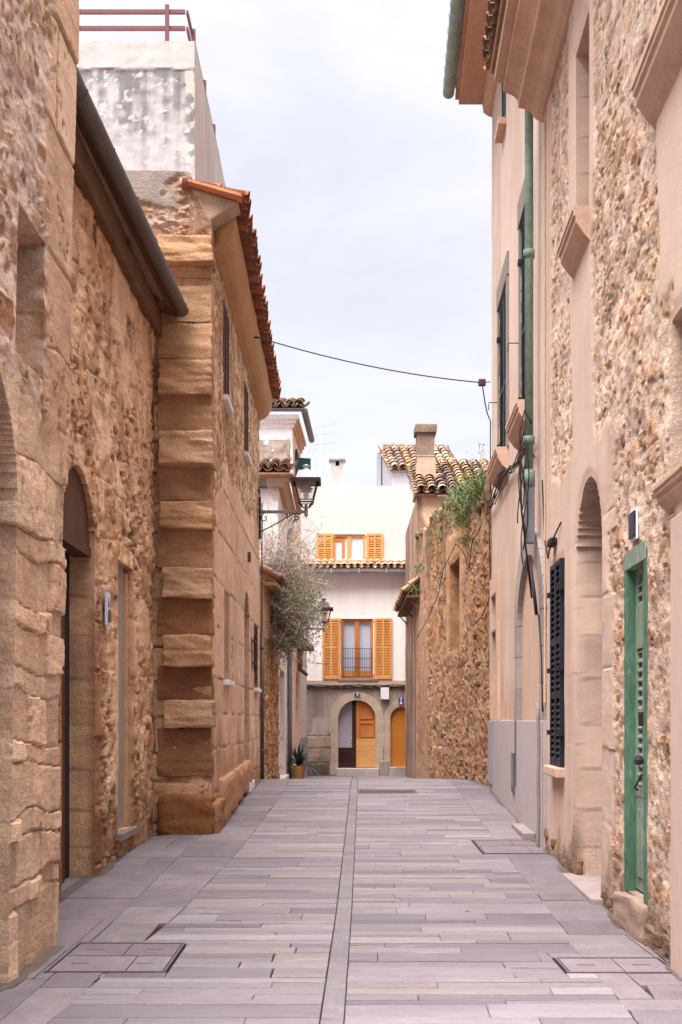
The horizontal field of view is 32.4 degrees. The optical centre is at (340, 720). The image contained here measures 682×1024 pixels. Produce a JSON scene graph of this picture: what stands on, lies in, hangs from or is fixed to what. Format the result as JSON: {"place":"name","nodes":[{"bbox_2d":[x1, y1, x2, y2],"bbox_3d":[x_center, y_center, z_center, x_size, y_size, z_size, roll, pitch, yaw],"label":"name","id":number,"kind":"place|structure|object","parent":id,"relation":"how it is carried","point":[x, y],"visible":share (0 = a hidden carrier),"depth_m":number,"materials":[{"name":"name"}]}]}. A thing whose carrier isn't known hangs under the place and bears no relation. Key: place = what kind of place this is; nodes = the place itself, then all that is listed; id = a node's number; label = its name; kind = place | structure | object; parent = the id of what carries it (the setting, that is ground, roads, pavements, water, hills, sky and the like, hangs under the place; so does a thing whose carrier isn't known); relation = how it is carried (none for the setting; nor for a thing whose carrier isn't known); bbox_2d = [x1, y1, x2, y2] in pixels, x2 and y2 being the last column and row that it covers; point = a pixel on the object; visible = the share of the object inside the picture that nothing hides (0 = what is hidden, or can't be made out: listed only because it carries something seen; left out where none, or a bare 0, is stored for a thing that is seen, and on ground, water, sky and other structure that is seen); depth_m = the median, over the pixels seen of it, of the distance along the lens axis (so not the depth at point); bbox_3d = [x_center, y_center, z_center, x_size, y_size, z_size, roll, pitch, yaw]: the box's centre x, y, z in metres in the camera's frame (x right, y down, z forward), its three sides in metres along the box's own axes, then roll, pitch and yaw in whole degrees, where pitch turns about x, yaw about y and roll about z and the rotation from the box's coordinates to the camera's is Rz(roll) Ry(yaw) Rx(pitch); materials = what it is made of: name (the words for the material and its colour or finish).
{"place":"outdoors","nodes":[
{"label":"outdoors","id":0,"kind":"place"},
{"bbox_2d":[58,834,156,907],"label":"dirt","id":1,"kind":"structure","parent":0,"point":[75,886],"depth_m":10.82,"materials":[{"name":"soil"}]},
{"bbox_2d":[223,680,234,686],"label":"window","id":2,"kind":"structure","parent":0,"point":[229,683],"depth_m":15.87,"materials":[{"name":"stone"}]},
{"bbox_2d":[79,0,491,485],"label":"sky","id":3,"kind":"structure","parent":0,"point":[370,188],"materials":[{"name":"white"}]},
{"bbox_2d":[0,776,681,1023],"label":"pavement","id":4,"kind":"structure","parent":0,"point":[147,889],"depth_m":9.48,"materials":[{"name":"stone"}]},
{"bbox_2d":[0,945,64,990],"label":"dirt","id":5,"kind":"structure","parent":4,"relation":"on","point":[23,973],"depth_m":7.12,"materials":[{"name":"soil"}]},
{"bbox_2d":[226,779,263,822],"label":"dirt","id":6,"kind":"structure","parent":4,"relation":"on","point":[246,794],"depth_m":18.28,"materials":[{"name":"soil"}]},
{"bbox_2d":[286,740,322,778],"bbox_3d":[-1.222,1.011,31.219,1.709,1.097,1.587,0,0,0],"label":"potted plant","id":7,"kind":"object","parent":4,"relation":"on","point":[298,770],"visible":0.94,"depth_m":31.08,"materials":[{"name":"green plant"}]},
{"bbox_2d":[462,779,488,786],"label":"dirt","id":8,"kind":"structure","parent":4,"relation":"on","point":[481,784],"depth_m":20.84,"materials":[{"name":"soil"}]},
{"bbox_2d":[489,788,535,841],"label":"dirt","id":9,"kind":"structure","parent":4,"relation":"on","point":[498,799],"depth_m":17.50,"materials":[{"name":"soil"}]},
{"bbox_2d":[542,847,681,980],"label":"dirt","id":10,"kind":"structure","parent":4,"relation":"on","point":[560,867],"depth_m":8.64,"materials":[{"name":"soil"}]},
{"bbox_2d":[35,776,665,1023],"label":"street","id":11,"kind":"structure","parent":0,"point":[431,943],"depth_m":8.26,"materials":[{"name":"grey stone"}]},
{"bbox_2d":[357,790,417,793],"bbox_3d":[0.757,1.181,19.310,0.974,0.058,0.620,0,0,0],"label":"drain grate","id":12,"kind":"object","parent":11,"relation":"on","point":[391,791],"visible":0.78,"depth_m":19.35,"materials":[{"name":"metal"}]},
{"bbox_2d":[152,777,647,1023],"bbox_3d":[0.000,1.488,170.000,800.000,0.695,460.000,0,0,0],"label":"ground","id":13,"kind":"structure","parent":0,"point":[160,928],"depth_m":8.55,"materials":[{"name":"stone"}]},
{"bbox_2d":[0,0,79,982],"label":"stone house","id":14,"kind":"structure","parent":13,"relation":"on","point":[39,50],"depth_m":7.11,"materials":[{"name":"beige stone"}]},
{"bbox_2d":[45,942,184,973],"bbox_3d":[-1.410,1.514,7.475,0.720,0.033,0.910,0,0,0],"label":"manhole cover","id":15,"kind":"object","parent":13,"relation":"on","point":[120,957],"visible":0.91,"depth_m":7.43,"materials":[{"name":"stone"}]},
{"bbox_2d":[56,65,188,901],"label":"house","id":16,"kind":"structure","parent":13,"relation":"on","point":[125,292],"depth_m":11.43,"materials":[{"name":"stone"}]},
{"bbox_2d":[61,569,64,883],"bbox_3d":[-2.529,-0.055,10.140,0.060,3.110,0.960,0,0,0],"label":"door","id":17,"kind":"structure","parent":16,"relation":"in","point":[62,617],"depth_m":10.58,"materials":[{"name":"brown wood"}]},
{"bbox_2d":[105,592,110,625],"bbox_3d":[-2.251,-1.080,11.380,0.042,0.320,0.160,0,0,0],"label":"wall plaque","id":18,"kind":"object","parent":16,"relation":"attached to","point":[107,611],"depth_m":11.33,"materials":[{"name":"stone"}]},
{"bbox_2d":[114,565,138,840],"bbox_3d":[-2.360,-0.235,12.515,0.256,2.930,0.950,0,0,0],"label":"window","id":19,"kind":"structure","parent":16,"relation":"in","point":[129,832],"depth_m":12.65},
{"bbox_2d":[125,170,281,835],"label":"quoined house","id":20,"kind":"structure","parent":13,"relation":"on","point":[217,384],"depth_m":14.30,"materials":[{"name":"stone"}]},
{"bbox_2d":[76,4,225,186],"bbox_3d":[-3.293,-7.583,16.472,3.024,2.574,4.303,0,0,0],"label":"rooftop room","id":21,"kind":"object","parent":20,"relation":"on","point":[150,100],"visible":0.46,"depth_m":14.34,"materials":[{"name":"paint"}]},
{"bbox_2d":[222,301,233,415],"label":"window","id":22,"kind":"structure","parent":20,"relation":"in","point":[225,396],"depth_m":16.07,"materials":[{"name":"brown wood"}]},
{"bbox_2d":[244,381,251,465],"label":"window","id":23,"kind":"structure","parent":20,"relation":"in","point":[246,454],"depth_m":19.57,"materials":[{"name":"brown wood"}]},
{"bbox_2d":[253,636,256,671],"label":"window","id":24,"kind":"structure","parent":20,"relation":"in","point":[254,641],"depth_m":20.79,"materials":[{"name":"metal"}]},
{"bbox_2d":[254,623,261,692],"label":"window","id":25,"kind":"structure","parent":20,"relation":"in","point":[256,689],"depth_m":22.22,"materials":[{"name":"brown wood"}]},
{"bbox_2d":[258,478,266,496],"bbox_3d":[-1.503,-4.369,22.600,0.167,0.542,0.200,0,0,0],"label":"junction box","id":26,"kind":"object","parent":20,"relation":"attached to","point":[262,482],"visible":1,"depth_m":22.50,"materials":[{"name":"beige plastic"}]},
{"bbox_2d":[259,464,320,538],"bbox_3d":[-0.983,-4.207,22.600,1.194,1.435,0.570,0,0,0],"label":"wall lantern","id":27,"kind":"object","parent":20,"relation":"attached to","point":[305,478],"depth_m":22.57,"materials":[{"name":"metal"}]},
{"bbox_2d":[254,336,490,492],"bbox_3d":[0.611,-4.964,19.035,4.218,2.228,0.500,0,0,-18],"label":"overhead cable","id":28,"kind":"object","parent":20,"relation":"attached to","point":[482,382],"visible":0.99,"depth_m":19.18,"materials":[{"name":"rubber"}]},
{"bbox_2d":[259,629,279,778],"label":"garden wall","id":29,"kind":"structure","parent":13,"relation":"on","point":[271,718],"depth_m":25.24,"materials":[{"name":"stone"}]},
{"bbox_2d":[259,564,287,640],"bbox_3d":[-1.493,-2.436,24.315,0.708,1.472,1.612,0,0,3],"label":"tiled hood","id":30,"kind":"object","parent":29,"relation":"on","point":[275,578],"visible":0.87,"depth_m":23.83,"materials":[{"name":"tile"}]},
{"bbox_2d":[259,440,301,778],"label":"white house","id":31,"kind":"structure","parent":13,"relation":"on","point":[276,466],"depth_m":28.20,"materials":[{"name":"paint"}]},
{"bbox_2d":[259,398,314,778],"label":"tall white house","id":32,"kind":"structure","parent":13,"relation":"on","point":[280,427],"depth_m":31.82,"materials":[{"name":"paint"}]},
{"bbox_2d":[295,449,310,487],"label":"window","id":33,"kind":"structure","parent":32,"relation":"in","point":[301,461],"depth_m":33.32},
{"bbox_2d":[298,646,313,676],"bbox_3d":[-1.029,-1.671,33.600,0.498,0.859,1.400,0,0,0],"label":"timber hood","id":34,"kind":"object","parent":32,"relation":"attached to","point":[301,670],"visible":0.61,"depth_m":33.24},
{"bbox_2d":[298,598,332,642],"bbox_3d":[-0.719,-2.760,33.000,1.002,1.364,0.541,0,0,0],"label":"wall lantern","id":35,"kind":"object","parent":32,"relation":"attached to","point":[327,605],"depth_m":32.92,"materials":[{"name":"metal"}]},
{"bbox_2d":[260,498,340,675],"bbox_3d":[-1.602,-1.567,25.411,4.119,6.539,4.881,0,0,-23],"label":"tree","id":36,"kind":"object","parent":13,"relation":"on","point":[291,607],"visible":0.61,"depth_m":25.12,"materials":[{"name":"green plant"}]},
{"bbox_2d":[301,638,307,776],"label":"courtyard wall","id":37,"kind":"structure","parent":13,"relation":"on","point":[304,736],"depth_m":36.40,"materials":[{"name":"paint"}]},
{"bbox_2d":[320,776,357,1023],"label":"street channel","id":38,"kind":"object","parent":13,"relation":"on","point":[333,1009],"visible":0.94,"depth_m":8.23,"materials":[{"name":"stone"}]},
{"bbox_2d":[301,459,414,776],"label":"white house","id":39,"kind":"structure","parent":13,"relation":"on","point":[362,549],"depth_m":38.00,"materials":[{"name":"paint"}]},
{"bbox_2d":[306,423,335,476],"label":"roof antenna","id":40,"kind":"object","parent":39,"relation":"attached to","point":[320,446],"visible":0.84,"depth_m":40.49,"materials":[{"name":"white paint"}]},
{"bbox_2d":[338,701,351,767],"bbox_3d":[0.125,0.441,38.225,0.510,2.197,0.091,0,0,0],"label":"door","id":41,"kind":"structure","parent":39,"relation":"in","point":[345,714],"depth_m":38.24,"materials":[{"name":"white"}]},
{"bbox_2d":[316,533,382,563],"bbox_3d":[0.282,-5.590,38.294,2.165,0.980,0.231,0,0,0],"label":"window","id":42,"kind":"structure","parent":39,"relation":"in","point":[347,547],"depth_m":38.29,"materials":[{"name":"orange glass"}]},
{"bbox_2d":[307,684,404,688],"bbox_3d":[0.921,-1.097,37.927,4.484,0.157,0.055,0,0,0],"label":"cable bundle","id":43,"kind":"object","parent":39,"relation":"attached to","point":[350,686],"visible":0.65,"depth_m":37.91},
{"bbox_2d":[322,618,391,678],"bbox_3d":[0.525,-2.320,38.059,2.250,1.960,0.261,0,0,0],"label":"window","id":44,"kind":"structure","parent":39,"relation":"in","point":[356,634],"depth_m":37.97,"materials":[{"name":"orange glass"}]},
{"bbox_2d":[356,700,374,766],"bbox_3d":[0.815,0.422,38.123,0.650,2.196,0.095,0,0,0],"label":"door","id":45,"kind":"structure","parent":39,"relation":"in","point":[365,715],"depth_m":38.09,"materials":[{"name":"brown wood"}]},
{"bbox_2d":[380,688,388,698],"bbox_3d":[1.403,-0.870,37.904,0.295,0.380,0.111,0,0,0],"label":"meter box","id":46,"kind":"object","parent":39,"relation":"attached to","point":[384,693],"visible":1,"depth_m":37.86,"materials":[{"name":"white paint"}]},
{"bbox_2d":[390,707,404,766],"bbox_3d":[1.951,0.570,38.125,0.797,2.060,0.050,0,0,0],"label":"door","id":47,"kind":"structure","parent":39,"relation":"in","point":[397,720],"depth_m":38.10,"materials":[{"name":"orange wood"}]},
{"bbox_2d":[399,697,403,704],"bbox_3d":[1.940,-0.630,37.941,0.160,0.240,0.027,0,0,0],"label":"number plate","id":48,"kind":"object","parent":39,"relation":"attached to","point":[401,700],"visible":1,"depth_m":37.94,"materials":[{"name":"blue ceramic"}]},
{"bbox_2d":[377,443,456,485],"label":"back house","id":49,"kind":"structure","parent":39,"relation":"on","point":[391,468],"depth_m":44.14,"materials":[{"name":"paint"}]},
{"bbox_2d":[404,424,489,778],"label":"building","id":50,"kind":"structure","parent":13,"relation":"on","point":[430,479],"depth_m":32.15,"materials":[{"name":"paint"}]},
{"bbox_2d":[393,577,419,625],"bbox_3d":[1.834,-3.320,33.260,0.570,0.840,5.957,0,0,0],"label":"tiled canopy","id":51,"kind":"object","parent":50,"relation":"attached to","point":[405,602],"visible":0.97,"depth_m":31.54,"materials":[{"name":"tile"}]},
{"bbox_2d":[415,475,491,785],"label":"garden wall","id":52,"kind":"structure","parent":13,"relation":"on","point":[453,681],"depth_m":24.70,"materials":[{"name":"stone"}]},
{"bbox_2d":[407,451,489,594],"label":"wall grass","id":53,"kind":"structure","parent":52,"relation":"on","point":[470,495],"depth_m":22.25,"materials":[{"name":"green plant"}]},
{"bbox_2d":[474,442,486,477],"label":"dry weeds","id":54,"kind":"object","parent":53,"relation":"on","point":[482,462],"visible":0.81,"depth_m":21.49,"materials":[{"name":"beige plant"}]},
{"bbox_2d":[416,496,490,638],"bbox_3d":[2.189,-2.745,24.994,0.108,2.110,10.426,0,0,-3],"label":"wall cable","id":55,"kind":"object","parent":52,"relation":"attached to","point":[469,568],"depth_m":20.80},
{"bbox_2d":[443,0,546,846],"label":"plastered house","id":56,"kind":"structure","parent":13,"relation":"on","point":[517,748],"depth_m":16.01,"materials":[{"name":"paint"}]},
{"bbox_2d":[490,571,500,719],"bbox_3d":[2.553,-1.180,19.130,0.150,2.340,1.426,0,0,2],"label":"window","id":57,"kind":"structure","parent":56,"relation":"in","point":[495,585],"depth_m":19.09,"materials":[{"name":"beige paint"}]},
{"bbox_2d":[486,251,508,488],"bbox_3d":[2.405,-5.250,17.923,0.250,3.180,1.644,0,0,2],"label":"window","id":58,"kind":"structure","parent":56,"relation":"in","point":[499,460],"depth_m":17.91,"materials":[{"name":"metal"}]},
{"bbox_2d":[495,84,506,142],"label":"window","id":59,"kind":"structure","parent":56,"relation":"in","point":[501,123],"depth_m":17.73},
{"bbox_2d":[487,432,534,509],"bbox_3d":[2.365,-3.410,16.799,0.057,0.675,6.110,0,0,2],"label":"cable run","id":60,"kind":"object","parent":56,"relation":"attached to","point":[514,466],"visible":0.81,"depth_m":17.18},
{"bbox_2d":[505,177,524,449],"bbox_3d":[2.288,-5.235,15.003,0.250,3.310,1.444,0,0,2],"label":"window","id":61,"kind":"structure","parent":56,"relation":"in","point":[512,427],"depth_m":15.48,"materials":[{"name":"metal"}]},
{"bbox_2d":[517,409,543,711],"bbox_3d":[2.157,-1.829,13.314,0.166,3.460,0.624,0,0,-21],"label":"cable drop","id":62,"kind":"object","parent":56,"relation":"attached to","point":[530,571],"visible":1,"depth_m":13.42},
{"bbox_2d":[472,840,549,853],"bbox_3d":[1.900,1.410,13.050,0.760,0.064,1.100,0,0,0],"label":"manhole cover","id":63,"kind":"object","parent":13,"relation":"on","point":[506,846],"visible":0.67,"depth_m":12.97,"materials":[{"name":"stone"}]},
{"bbox_2d":[482,0,681,977],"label":"rubble house","id":64,"kind":"structure","parent":13,"relation":"on","point":[599,82],"depth_m":9.16,"materials":[{"name":"stone"}]},
{"bbox_2d":[542,480,561,558],"bbox_3d":[2.214,-2.217,12.528,0.080,0.971,1.362,0,0,2],"label":"cable clamp","id":65,"kind":"object","parent":64,"relation":"attached to","point":[551,542],"visible":1,"depth_m":12.30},
{"bbox_2d":[544,558,564,777],"bbox_3d":[2.215,-0.525,12.060,0.160,2.190,0.886,0,0,2],"label":"window","id":66,"kind":"structure","parent":64,"relation":"in","point":[556,769],"depth_m":12.00,"materials":[{"name":"black wood"}]},
{"bbox_2d":[557,206,589,279],"bbox_3d":[2.114,-4.306,10.640,0.190,0.309,0.928,0,0,2],"label":"window","id":67,"kind":"structure","parent":64,"relation":"in","point":[575,237],"depth_m":10.46,"materials":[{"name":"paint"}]},
{"bbox_2d":[628,507,637,542],"bbox_3d":[2.075,-1.390,8.360,0.028,0.220,0.221,0,0,2],"label":"number plate","id":68,"kind":"object","parent":64,"relation":"attached to","point":[633,526],"visible":1,"depth_m":8.30,"materials":[{"name":"blue ceramic"}]},
{"bbox_2d":[624,540,647,903],"bbox_3d":[2.238,0.010,8.350,0.342,2.480,0.730,0,0,0],"label":"door","id":69,"kind":"structure","parent":64,"relation":"in","point":[635,560],"depth_m":8.59,"materials":[{"name":"wood"}]},
{"bbox_2d":[631,0,681,129],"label":"window","id":70,"kind":"structure","parent":64,"relation":"in","point":[660,63],"depth_m":7.17,"materials":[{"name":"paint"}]},
{"bbox_2d":[652,462,681,520],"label":"window sill","id":71,"kind":"structure","parent":64,"relation":"in","point":[668,491],"depth_m":7.10,"materials":[{"name":"beige stone"}]},
{"bbox_2d":[554,957,671,973],"bbox_3d":[1.680,1.514,7.220,0.660,0.033,0.440,0,0,0],"label":"manhole cover","id":72,"kind":"object","parent":13,"relation":"on","point":[639,965],"visible":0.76,"depth_m":7.20,"materials":[{"name":"stone"}]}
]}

